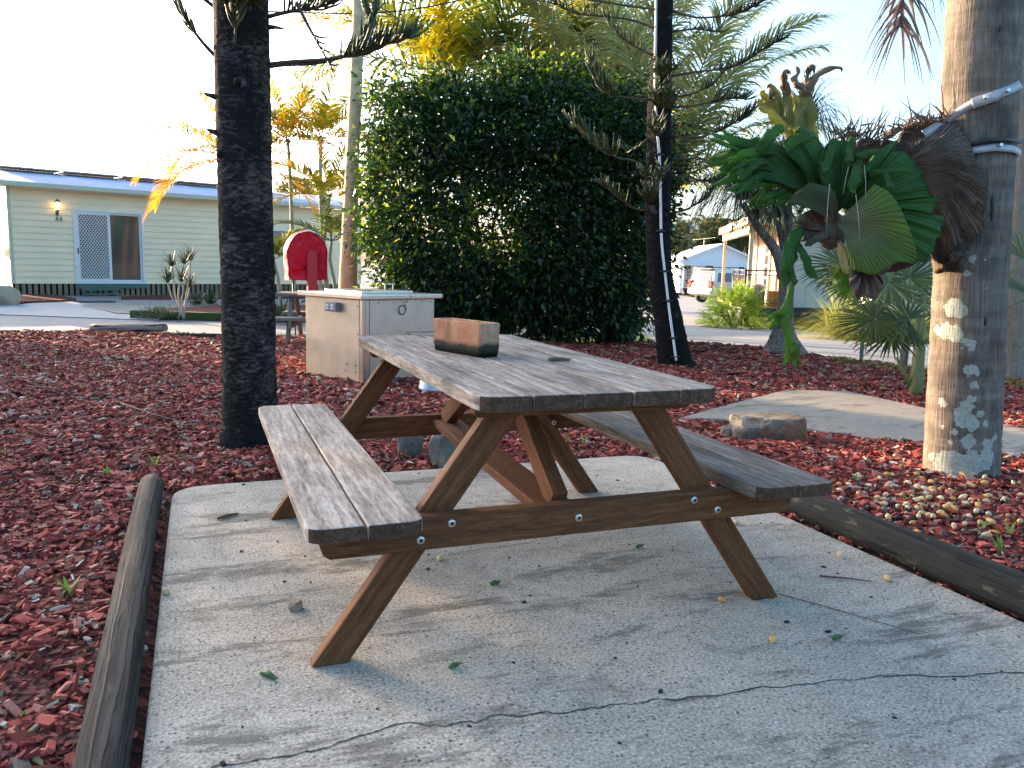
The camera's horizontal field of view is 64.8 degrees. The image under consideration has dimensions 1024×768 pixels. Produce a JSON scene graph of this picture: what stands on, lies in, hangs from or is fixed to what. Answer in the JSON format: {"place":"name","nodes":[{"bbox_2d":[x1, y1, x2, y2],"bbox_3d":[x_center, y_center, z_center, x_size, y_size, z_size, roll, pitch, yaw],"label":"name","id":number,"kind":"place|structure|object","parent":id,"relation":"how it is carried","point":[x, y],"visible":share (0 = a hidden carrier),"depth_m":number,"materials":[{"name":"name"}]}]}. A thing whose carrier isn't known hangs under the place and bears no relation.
{"place":"outdoors","nodes":[
{"label":"outdoors","id":0,"kind":"place"},
{"bbox_2d":[0,301,158,319],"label":"driveway","id":1,"kind":"structure","parent":0,"point":[69,309],"depth_m":16.38,"materials":[{"name":"concrete"}]},
{"bbox_2d":[269,0,460,13],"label":"overhead cable","id":2,"kind":"object","parent":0,"point":[379,12],"visible":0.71,"depth_m":13.99,"materials":[{"name":"black rubber"}]},
{"bbox_2d":[361,262,505,269],"bbox_3d":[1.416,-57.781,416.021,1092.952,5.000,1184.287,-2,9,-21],"label":"ground","id":3,"kind":"structure","parent":0,"point":[363,264],"depth_m":238.60,"materials":[{"name":"soil"}]},
{"bbox_2d":[0,269,929,367],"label":"road","id":4,"kind":"structure","parent":0,"point":[690,307],"depth_m":14.96,"materials":[{"name":"asphalt"}]},
{"bbox_2d":[0,285,20,304],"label":"boulder","id":5,"kind":"object","parent":4,"relation":"on","point":[10,295],"visible":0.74,"depth_m":17.94,"materials":[{"name":"beige stone"}]},
{"bbox_2d":[19,294,75,303],"bbox_3d":[-11.879,-2.131,20.486,1.422,0.123,4.108,-4,10,-32],"label":"garden bed","id":6,"kind":"object","parent":4,"relation":"on","point":[33,298],"visible":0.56,"depth_m":20.07,"materials":[{"name":"brown soil"}]},
{"bbox_2d":[123,302,173,319],"bbox_3d":[-6.787,-1.393,15.323,1.075,0.363,1.074,1,8,-3],"label":"strappy plant","id":7,"kind":"object","parent":4,"relation":"on","point":[156,311],"visible":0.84,"depth_m":15.19,"materials":[{"name":"green plant"}]},
{"bbox_2d":[143,305,193,318],"bbox_3d":[-6.548,-1.379,15.381,1.110,0.294,1.031,-2,9,-21],"label":"strappy plant","id":8,"kind":"object","parent":4,"relation":"on","point":[166,313],"visible":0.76,"depth_m":15.22,"materials":[{"name":"green plant"}]},
{"bbox_2d":[130,310,220,320],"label":"grass","id":9,"kind":"structure","parent":4,"relation":"on","point":[205,316],"depth_m":15.55,"materials":[{"name":"plant"}]},
{"bbox_2d":[156,243,200,318],"bbox_3d":[-6.323,-1.973,15.372,0.984,1.438,0.868,4,9,15],"label":"dracaena","id":10,"kind":"object","parent":4,"relation":"on","point":[169,276],"visible":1,"depth_m":15.28,"materials":[{"name":"green plant"}]},
{"bbox_2d":[0,165,361,296],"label":"cabin","id":11,"kind":"object","parent":4,"relation":"on","point":[73,233],"visible":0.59,"depth_m":23.70,"materials":[{"name":"beige"}]},
{"bbox_2d":[72,209,145,283],"bbox_3d":[-11.734,-3.981,23.550,1.910,2.095,0.110,-6,11,-42],"label":"sliding door","id":12,"kind":"structure","parent":11,"relation":"in","point":[109,246],"depth_m":23.53,"materials":[{"name":"white glass"}]},
{"bbox_2d":[273,229,318,252],"bbox_3d":[-7.509,-4.822,27.317,2.150,0.770,0.090,-6,11,-42],"label":"window","id":13,"kind":"structure","parent":11,"relation":"in","point":[275,231],"depth_m":27.08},
{"bbox_2d":[80,299,305,313],"bbox_3d":[-7.388,-2.226,22.503,4.900,0.237,11.628,5,9,21],"label":"parking pad","id":14,"kind":"object","parent":4,"relation":"on","point":[119,306],"visible":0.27,"depth_m":19.49,"materials":[{"name":"concrete"}]},
{"bbox_2d":[74,300,115,301],"bbox_3d":[-10.227,-2.026,19.785,0.840,0.016,0.480,-6,11,-42],"label":"doormat","id":15,"kind":"object","parent":14,"relation":"on","point":[97,301],"visible":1,"depth_m":19.67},
{"bbox_2d":[187,288,211,305],"bbox_3d":[-7.838,-2.193,20.014,0.988,0.579,1.045,5,9,20],"label":"strappy plant","id":16,"kind":"object","parent":14,"relation":"on","point":[195,301],"visible":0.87,"depth_m":19.97,"materials":[{"name":"green plant"}]},
{"bbox_2d":[200,286,220,304],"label":"strappy plant","id":17,"kind":"object","parent":14,"relation":"on","point":[210,298],"visible":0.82,"depth_m":20.43,"materials":[{"name":"green plant"}]},
{"bbox_2d":[121,294,305,299],"bbox_3d":[-7.929,-2.710,25.502,1.950,0.248,9.681,7,10,34],"label":"garden bed","id":18,"kind":"object","parent":4,"relation":"on","point":[154,297],"visible":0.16,"depth_m":22.39,"materials":[{"name":"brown plant"}]},
{"bbox_2d":[150,305,305,311],"bbox_3d":[-5.619,-1.707,19.231,3.677,0.235,7.636,6,10,29],"label":"garden bed","id":19,"kind":"object","parent":4,"relation":"on","point":[215,308],"visible":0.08,"depth_m":18.31,"materials":[{"name":"green plant"}]},
{"bbox_2d":[125,70,332,224],"bbox_3d":[-6.189,-4.146,17.846,4.244,5.171,3.160,-2,9,-21],"label":"palm tree","id":20,"kind":"object","parent":4,"relation":"on","point":[209,138],"visible":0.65,"depth_m":17.39,"materials":[{"name":"plant"}]},
{"bbox_2d":[204,65,364,310],"bbox_3d":[-4.846,-4.115,17.042,3.285,5.437,2.726,8,11,39],"label":"palm tree","id":21,"kind":"object","parent":4,"relation":"on","point":[300,100],"visible":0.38,"depth_m":16.88,"materials":[{"name":"plant"}]},
{"bbox_2d":[275,291,304,321],"bbox_3d":[-4.442,-1.463,15.584,1.248,0.639,1.122,5,9,20],"label":"strappy plant","id":22,"kind":"object","parent":4,"relation":"on","point":[280,309],"visible":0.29,"depth_m":15.58,"materials":[{"name":"green plant"}]},
{"bbox_2d":[275,291,305,342],"bbox_3d":[-2.439,-0.846,10.927,1.450,0.765,1.520,0,8,-7],"label":"picnic table","id":23,"kind":"object","parent":4,"relation":"on","point":[298,320],"visible":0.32,"depth_m":10.48,"materials":[{"name":"wood"}]},
{"bbox_2d":[273,227,307,321],"bbox_3d":[-4.623,-2.184,16.077,1.536,1.887,1.076,6,10,29],"label":"palm tree","id":24,"kind":"object","parent":4,"relation":"on","point":[277,246],"visible":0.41,"depth_m":15.97,"materials":[{"name":"green plant"}]},
{"bbox_2d":[273,176,314,194],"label":"tree","id":25,"kind":"object","parent":4,"relation":"on","point":[284,185],"visible":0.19,"depth_m":44.46,"materials":[{"name":"plant"}]},
{"bbox_2d":[283,231,327,335],"bbox_3d":[-2.926,-1.341,11.486,0.595,1.652,0.504,-2,9,-21],"label":"hose reel","id":26,"kind":"object","parent":4,"relation":"on","point":[305,255],"visible":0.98,"depth_m":11.28,"materials":[{"name":"red paint"}]},
{"bbox_2d":[273,161,379,288],"bbox_3d":[-3.266,-2.530,14.752,2.658,3.029,2.246,-4,10,-31],"label":"palm tree","id":27,"kind":"object","parent":4,"relation":"on","point":[330,223],"visible":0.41,"depth_m":14.88,"materials":[{"name":"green plant"}]},
{"bbox_2d":[271,55,385,290],"bbox_3d":[-3.959,-3.991,16.649,3.484,5.364,3.096,3,9,11],"label":"palm tree","id":28,"kind":"object","parent":4,"relation":"on","point":[322,108],"visible":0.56,"depth_m":16.25,"materials":[{"name":"plant"}]},
{"bbox_2d":[272,111,400,290],"bbox_3d":[-3.438,-3.115,15.335,2.962,4.017,2.640,-2,9,-21],"label":"palm tree","id":29,"kind":"object","parent":4,"relation":"on","point":[332,176],"visible":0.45,"depth_m":15.30,"materials":[{"name":"plant"}]},
{"bbox_2d":[289,0,604,260],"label":"palm tree","id":30,"kind":"object","parent":4,"relation":"on","point":[436,38],"visible":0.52,"depth_m":16.17,"materials":[{"name":"green plant"}]},
{"bbox_2d":[280,334,649,342],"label":"verge","id":31,"kind":"structure","parent":4,"relation":"on","point":[637,338],"depth_m":13.70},
{"bbox_2d":[338,0,364,288],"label":"palm tree","id":32,"kind":"object","parent":31,"relation":"on","point":[347,278],"visible":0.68,"depth_m":12.90,"materials":[{"name":"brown plant"}]},
{"bbox_2d":[0,328,1023,767],"bbox_3d":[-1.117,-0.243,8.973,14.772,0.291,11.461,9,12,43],"label":"bark chips","id":33,"kind":"object","parent":4,"relation":"on","point":[22,730],"visible":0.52,"depth_m":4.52,"materials":[{"name":"wood"}]},
{"bbox_2d":[57,575,80,596],"bbox_3d":[-1.386,0.630,2.514,0.045,0.066,0.071,7,10,31],"label":"seedling","id":34,"kind":"object","parent":33,"relation":"on","point":[65,586],"visible":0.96,"depth_m":2.52,"materials":[{"name":"green plant"}]},
{"bbox_2d":[32,413,105,422],"bbox_3d":[-2.713,0.211,5.061,0.512,0.008,0.194,3,9,9],"label":"stick","id":35,"kind":"object","parent":33,"relation":"on","point":[64,414],"visible":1,"depth_m":5.07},
{"bbox_2d":[72,473,163,767],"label":"log","id":36,"kind":"object","parent":33,"relation":"on","point":[105,738],"visible":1,"depth_m":2.06,"materials":[{"name":"wood"}]},
{"bbox_2d":[89,324,167,331],"bbox_3d":[-5.276,-0.771,11.093,1.259,0.173,0.114,4,9,18],"label":"log","id":37,"kind":"object","parent":33,"relation":"on","point":[142,327],"visible":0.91,"depth_m":11.01,"materials":[{"name":"wood"}]},
{"bbox_2d":[120,402,192,424],"bbox_3d":[-2.338,0.191,5.259,1.053,0.008,0.027,9,11,41],"label":"stick","id":38,"kind":"object","parent":33,"relation":"on","point":[152,413],"visible":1,"depth_m":5.26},
{"bbox_2d":[167,333,220,337],"bbox_3d":[-3.888,-0.634,10.751,1.533,0.102,0.073,3,9,11],"label":"timber edging","id":39,"kind":"object","parent":33,"relation":"on","point":[201,334],"visible":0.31,"depth_m":10.78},
{"bbox_2d":[290,339,305,344],"bbox_3d":[-2.670,-0.500,10.214,0.250,0.130,0.200,-2,9,-21],"label":"flower pot","id":40,"kind":"object","parent":33,"relation":"on","point":[296,341],"visible":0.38,"depth_m":10.11,"materials":[{"name":"ceramic"}]},
{"bbox_2d":[172,0,429,449],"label":"pine tree","id":41,"kind":"object","parent":33,"relation":"on","point":[241,95],"visible":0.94,"depth_m":4.34,"materials":[{"name":"black plant"}]},
{"bbox_2d":[297,283,442,381],"bbox_3d":[-1.331,-0.458,7.584,0.965,0.962,0.966,9,11,41],"label":"barbecue bench","id":42,"kind":"object","parent":33,"relation":"on","point":[339,322],"visible":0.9,"depth_m":7.24,"materials":[{"name":"metal"}]},
{"bbox_2d":[397,436,422,456],"bbox_3d":[-0.573,0.339,4.524,0.145,0.140,0.137,-2,9,-21],"label":"rock","id":43,"kind":"object","parent":33,"relation":"on","point":[412,446],"visible":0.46,"depth_m":4.47,"materials":[{"name":"grey stone"}]},
{"bbox_2d":[406,331,440,392],"bbox_3d":[-0.619,-0.185,6.786,0.480,0.492,0.342,-2,9,-21],"label":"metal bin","id":44,"kind":"object","parent":33,"relation":"on","point":[423,385],"visible":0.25,"depth_m":6.65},
{"bbox_2d":[429,435,456,468],"bbox_3d":[-0.327,0.346,4.347,0.207,0.190,0.269,4,9,14],"label":"rock","id":45,"kind":"object","parent":33,"relation":"on","point":[442,448],"visible":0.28,"depth_m":4.23,"materials":[{"name":"grey stone"}]},
{"bbox_2d":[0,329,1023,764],"bbox_3d":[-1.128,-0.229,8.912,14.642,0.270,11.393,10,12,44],"label":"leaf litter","id":46,"kind":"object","parent":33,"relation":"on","point":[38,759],"visible":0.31,"depth_m":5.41,"materials":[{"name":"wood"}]},
{"bbox_2d":[141,456,1023,767],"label":"concrete pad","id":47,"kind":"object","parent":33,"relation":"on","point":[739,690],"visible":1,"depth_m":2.21,"materials":[{"name":"concrete"}]},
{"bbox_2d":[161,588,169,594],"bbox_3d":[-1.090,0.653,2.537,0.020,0.034,0.021,-10,37,13],"label":"palm nut","id":48,"kind":"object","parent":47,"relation":"on","point":[164,591],"visible":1,"depth_m":2.53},
{"bbox_2d":[217,512,238,519],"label":"pine sprig","id":49,"kind":"object","parent":47,"relation":"on","point":[226,515],"visible":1,"depth_m":3.29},
{"bbox_2d":[260,670,277,679],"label":"pine sprig","id":50,"kind":"object","parent":47,"relation":"on","point":[269,674],"visible":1,"depth_m":2.04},
{"bbox_2d":[288,599,302,611],"bbox_3d":[-0.656,0.672,2.450,0.040,0.031,0.038,2,8,3],"label":"pebble","id":51,"kind":"object","parent":47,"relation":"on","point":[295,605],"visible":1,"depth_m":2.44,"materials":[{"name":"beige stone"}]},
{"bbox_2d":[448,661,461,669],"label":"pine sprig","id":52,"kind":"object","parent":47,"relation":"on","point":[452,665],"visible":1,"depth_m":2.11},
{"bbox_2d":[258,334,832,666],"bbox_3d":[-0.055,0.260,2.919,1.543,0.728,1.696,-2,9,-21],"label":"picnic table","id":53,"kind":"object","parent":47,"relation":"on","point":[344,497],"visible":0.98,"depth_m":2.37,"materials":[{"name":"wood"}]},
{"bbox_2d":[433,318,499,356],"bbox_3d":[-0.168,-0.172,2.921,0.094,0.117,0.299,-6,11,-39],"label":"terracotta trough","id":54,"kind":"object","parent":53,"relation":"on","point":[476,338],"visible":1,"depth_m":2.85,"materials":[{"name":"ceramic"}]},
{"bbox_2d":[548,357,570,360],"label":"pine sprig","id":55,"kind":"object","parent":53,"relation":"on","point":[558,359],"visible":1,"depth_m":2.74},
{"bbox_2d":[185,473,1019,766],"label":"fallen leaves","id":56,"kind":"object","parent":47,"relation":"on","point":[222,763],"visible":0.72,"depth_m":2.44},
{"bbox_2d":[769,634,776,643],"bbox_3d":[0.749,0.731,2.314,0.022,0.019,0.031,9,35,23],"label":"palm nut","id":57,"kind":"object","parent":47,"relation":"on","point":[772,638],"visible":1,"depth_m":2.31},
{"bbox_2d":[832,634,843,640],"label":"pine sprig","id":58,"kind":"object","parent":47,"relation":"on","point":[836,637],"visible":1,"depth_m":2.33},
{"bbox_2d":[837,551,844,558],"bbox_3d":[1.227,0.639,3.013,0.023,0.024,0.038,-35,36,9],"label":"palm nut","id":59,"kind":"object","parent":47,"relation":"on","point":[840,554],"visible":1,"depth_m":3.00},
{"bbox_2d":[819,575,872,581],"bbox_3d":[1.155,0.672,2.794,0.173,0.007,0.010,3,9,12],"label":"stick","id":60,"kind":"object","parent":47,"relation":"on","point":[842,577],"visible":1,"depth_m":2.80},
{"bbox_2d":[778,593,918,633],"bbox_3d":[1.039,0.712,2.519,0.428,0.003,0.008,8,11,39],"label":"stick","id":61,"kind":"object","parent":47,"relation":"on","point":[842,611],"visible":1,"depth_m":2.53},
{"bbox_2d":[720,425,731,437],"bbox_3d":[1.385,0.317,5.162,0.131,0.090,0.133,-2,9,-21],"label":"rock","id":62,"kind":"object","parent":33,"relation":"on","point":[726,430],"visible":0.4,"depth_m":5.11,"materials":[{"name":"stone"}]},
{"bbox_2d":[729,412,806,441],"bbox_3d":[1.619,0.285,5.109,0.495,0.181,0.334,2,8,2],"label":"rock","id":63,"kind":"object","parent":33,"relation":"on","point":[790,427],"visible":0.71,"depth_m":4.98,"materials":[{"name":"stone"}]},
{"bbox_2d":[796,244,931,359],"bbox_3d":[4.318,-0.852,9.558,2.199,1.577,1.053,-2,9,-21],"label":"fan palm","id":64,"kind":"object","parent":33,"relation":"on","point":[824,251],"visible":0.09,"depth_m":9.45,"materials":[{"name":"green plant"}]},
{"bbox_2d":[781,495,1023,621],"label":"log","id":65,"kind":"object","parent":33,"relation":"on","point":[991,583],"visible":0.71,"depth_m":2.89,"materials":[{"name":"wood"}]},
{"bbox_2d":[900,319,911,365],"bbox_3d":[4.679,-0.437,9.609,0.094,0.671,0.181,6,10,28],"label":"bollard","id":66,"kind":"object","parent":33,"relation":"on","point":[904,358],"visible":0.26,"depth_m":9.57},
{"bbox_2d":[813,227,1023,394],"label":"fan palm","id":67,"kind":"object","parent":33,"relation":"on","point":[888,323],"visible":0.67,"depth_m":7.07,"materials":[{"name":"green plant"}]},
{"bbox_2d":[833,355,1023,386],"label":"grass","id":68,"kind":"structure","parent":33,"relation":"on","point":[869,363],"depth_m":9.15,"materials":[{"name":"green plant"}]},
{"bbox_2d":[981,532,991,536],"bbox_3d":[1.881,0.597,3.198,0.040,0.024,0.025,0,5,16],"label":"palm nut","id":69,"kind":"object","parent":33,"relation":"on","point":[986,534],"visible":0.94,"depth_m":3.19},
{"bbox_2d":[990,535,1002,555],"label":"seedling","id":70,"kind":"object","parent":33,"relation":"on","point":[999,545],"visible":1,"depth_m":3.03,"materials":[{"name":"green plant"}]},
{"bbox_2d":[1005,520,1015,533],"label":"seedling","id":71,"kind":"object","parent":33,"relation":"on","point":[1010,530],"visible":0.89,"depth_m":3.23,"materials":[{"name":"green plant"}]},
{"bbox_2d":[331,31,707,345],"bbox_3d":[0.161,-2.570,11.917,5.811,5.162,4.113,1,8,0],"label":"hedge","id":72,"kind":"object","parent":4,"relation":"on","point":[568,278],"visible":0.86,"depth_m":10.71,"materials":[{"name":"green plant"}]},
{"bbox_2d":[415,0,733,96],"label":"palm tree","id":73,"kind":"object","parent":4,"relation":"on","point":[503,27],"visible":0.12,"depth_m":16.61,"materials":[{"name":"green plant"}]},
{"bbox_2d":[444,0,777,101],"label":"palm tree","id":74,"kind":"object","parent":4,"relation":"on","point":[554,17],"visible":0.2,"depth_m":15.65,"materials":[{"name":"green plant"}]},
{"bbox_2d":[548,0,792,367],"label":"pine tree","id":75,"kind":"object","parent":4,"relation":"on","point":[662,98],"visible":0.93,"depth_m":8.31,"materials":[{"name":"green plant"}]},
{"bbox_2d":[650,0,679,360],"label":"conduit","id":76,"kind":"object","parent":75,"relation":"attached to","point":[664,270],"visible":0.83,"depth_m":8.56,"materials":[{"name":"white plastic"}]},
{"bbox_2d":[520,0,843,227],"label":"palm tree","id":77,"kind":"object","parent":4,"relation":"on","point":[697,116],"visible":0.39,"depth_m":14.54,"materials":[{"name":"green plant"}]},
{"bbox_2d":[671,234,695,251],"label":"palm tree","id":78,"kind":"object","parent":4,"relation":"on","point":[683,243],"visible":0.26,"depth_m":75.55,"materials":[{"name":"green plant"}]},
{"bbox_2d":[671,237,747,293],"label":"cabin","id":79,"kind":"object","parent":4,"relation":"on","point":[704,256],"visible":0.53,"depth_m":61.67,"materials":[{"name":"metal"}]},
{"bbox_2d":[684,265,690,286],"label":"door","id":80,"kind":"structure","parent":79,"relation":"in","point":[687,276],"depth_m":61.76,"materials":[{"name":"white glass"}]},
{"bbox_2d":[694,232,739,246],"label":"palm tree","id":81,"kind":"object","parent":4,"relation":"on","point":[709,243],"visible":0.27,"depth_m":74.86,"materials":[{"name":"green plant"}]},
{"bbox_2d":[687,267,747,302],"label":"car","id":82,"kind":"object","parent":4,"relation":"on","point":[700,286],"visible":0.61,"depth_m":42.62,"materials":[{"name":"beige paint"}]},
{"bbox_2d":[695,230,741,249],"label":"palm tree","id":83,"kind":"object","parent":4,"relation":"on","point":[716,240],"visible":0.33,"depth_m":74.62,"materials":[{"name":"green plant"}]},
{"bbox_2d":[671,66,860,354],"bbox_3d":[3.454,-2.280,10.706,2.900,3.946,2.082,-2,9,-21],"label":"ponytail palm","id":84,"kind":"object","parent":4,"relation":"on","point":[775,342],"visible":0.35,"depth_m":10.62,"materials":[{"name":"green plant"}]},
{"bbox_2d":[694,315,929,337],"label":"verge","id":85,"kind":"structure","parent":4,"relation":"on","point":[796,327],"depth_m":23.48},
{"bbox_2d":[693,277,772,329],"bbox_3d":[5.937,-2.050,21.427,2.282,1.606,2.058,-2,9,-21],"label":"shrub","id":86,"kind":"object","parent":85,"relation":"on","point":[746,299],"visible":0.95,"depth_m":21.21,"materials":[{"name":"green plant"}]},
{"bbox_2d":[717,216,932,329],"bbox_3d":[11.992,-3.250,24.614,10.499,3.102,7.649,3,9,8],"label":"cabin","id":87,"kind":"object","parent":85,"relation":"on","point":[761,268],"visible":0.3,"depth_m":21.96,"materials":[{"name":"beige paint"}]},
{"bbox_2d":[751,284,766,304],"bbox_3d":[6.817,-2.485,22.480,0.510,0.620,0.510,-2,9,-21],"label":"rubbish bin","id":88,"kind":"object","parent":87,"relation":"on","point":[758,286],"visible":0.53,"depth_m":22.26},
{"bbox_2d":[763,244,768,302],"bbox_3d":[7.796,-3.479,24.741,0.046,1.930,0.900,3,9,8],"label":"door","id":89,"kind":"structure","parent":87,"relation":"in","point":[766,260],"depth_m":24.66,"materials":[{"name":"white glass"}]},
{"bbox_2d":[767,291,777,306],"bbox_3d":[7.222,-2.365,22.384,0.280,0.429,0.280,3,9,8],"label":"storage tub","id":90,"kind":"object","parent":87,"relation":"on","point":[773,300],"visible":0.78,"depth_m":22.26,"materials":[{"name":"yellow plastic"}]},
{"bbox_2d":[794,286,913,341],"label":"ornamental grass","id":91,"kind":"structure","parent":85,"relation":"on","point":[829,333],"depth_m":16.73,"materials":[{"name":"green plant"}]},
{"bbox_2d":[859,299,871,358],"bbox_3d":[4.429,-0.685,10.191,0.150,0.948,0.146,-2,9,-21],"label":"garden light","id":92,"kind":"object","parent":4,"relation":"on","point":[861,354],"visible":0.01,"depth_m":10.22,"materials":[{"name":"grey paint"}]},
{"bbox_2d":[844,293,929,342],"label":"ornamental grass","id":93,"kind":"object","parent":4,"relation":"on","point":[914,323],"depth_m":16.30,"materials":[{"name":"green plant"}]},
{"bbox_2d":[922,0,1023,477],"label":"palm tree","id":94,"kind":"object","parent":4,"relation":"on","point":[983,49],"visible":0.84,"depth_m":3.99,"materials":[{"name":"brown plant"}]},
{"bbox_2d":[707,64,987,366],"bbox_3d":[1.590,-0.827,3.887,1.394,1.453,0.654,1,8,0],"label":"staghorn fern","id":95,"kind":"object","parent":94,"relation":"attached to","point":[911,195],"visible":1,"depth_m":3.79,"materials":[{"name":"plant"}]},
{"bbox_2d":[863,0,944,83],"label":"palm frond","id":96,"kind":"object","parent":94,"relation":"hanging from","point":[901,21],"visible":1,"depth_m":4.60,"materials":[{"name":"brown plant"}]},
{"bbox_2d":[922,80,1022,137],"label":"strap","id":97,"kind":"object","parent":94,"relation":"attached to","point":[985,99],"visible":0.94,"depth_m":3.84,"materials":[{"name":"metal"}]},
{"bbox_2d":[971,137,1020,156],"bbox_3d":[2.346,-1.144,3.881,0.300,0.082,0.092,0,9,-8],"label":"strap","id":98,"kind":"object","parent":94,"relation":"attached to","point":[1001,147],"visible":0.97,"depth_m":3.87,"materials":[{"name":"metal"}]},
{"bbox_2d":[1005,53,1023,377],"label":"palm tree","id":99,"kind":"object","parent":4,"relation":"on","point":[1015,345],"visible":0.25,"depth_m":9.01,"materials":[{"name":"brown plant"}]},
{"bbox_2d":[0,0,945,261],"label":"sky","id":100,"kind":"structure","parent":0,"point":[77,76],"materials":[{"name":"white"}]},
{"bbox_2d":[672,216,698,237],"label":"palm tree","id":101,"kind":"object","parent":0,"point":[683,222],"visible":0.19,"depth_m":83.17,"materials":[{"name":"green plant"}]},
{"bbox_2d":[670,222,702,248],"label":"palm tree","id":102,"kind":"object","parent":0,"point":[687,231],"visible":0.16,"depth_m":78.96,"materials":[{"name":"green plant"}]},
{"bbox_2d":[680,218,713,243],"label":"palm tree","id":103,"kind":"object","parent":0,"point":[702,226],"visible":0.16,"depth_m":78.92,"materials":[{"name":"green plant"}]},
{"bbox_2d":[676,226,723,251],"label":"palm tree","id":104,"kind":"object","parent":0,"point":[698,235],"visible":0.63,"depth_m":74.21,"materials":[{"name":"green plant"}]},
{"bbox_2d":[694,214,720,228],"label":"palm tree","id":105,"kind":"object","parent":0,"point":[710,217],"visible":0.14,"depth_m":82.14,"materials":[{"name":"green plant"}]},
{"bbox_2d":[706,218,737,249],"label":"palm tree","id":106,"kind":"object","parent":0,"point":[717,225],"visible":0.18,"depth_m":78.83,"materials":[{"name":"green plant"}]},
{"bbox_2d":[705,224,748,251],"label":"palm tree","id":107,"kind":"object","parent":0,"point":[731,243],"visible":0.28,"depth_m":73.88,"materials":[{"name":"green plant"}]},
{"bbox_2d":[715,224,749,253],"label":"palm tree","id":108,"kind":"object","parent":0,"point":[741,247],"visible":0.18,"depth_m":75.73,"materials":[{"name":"green plant"}]},
{"bbox_2d":[681,390,1023,458],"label":"concrete path","id":109,"kind":"structure","parent":0,"point":[855,414],"depth_m":6.02,"materials":[{"name":"concrete"}]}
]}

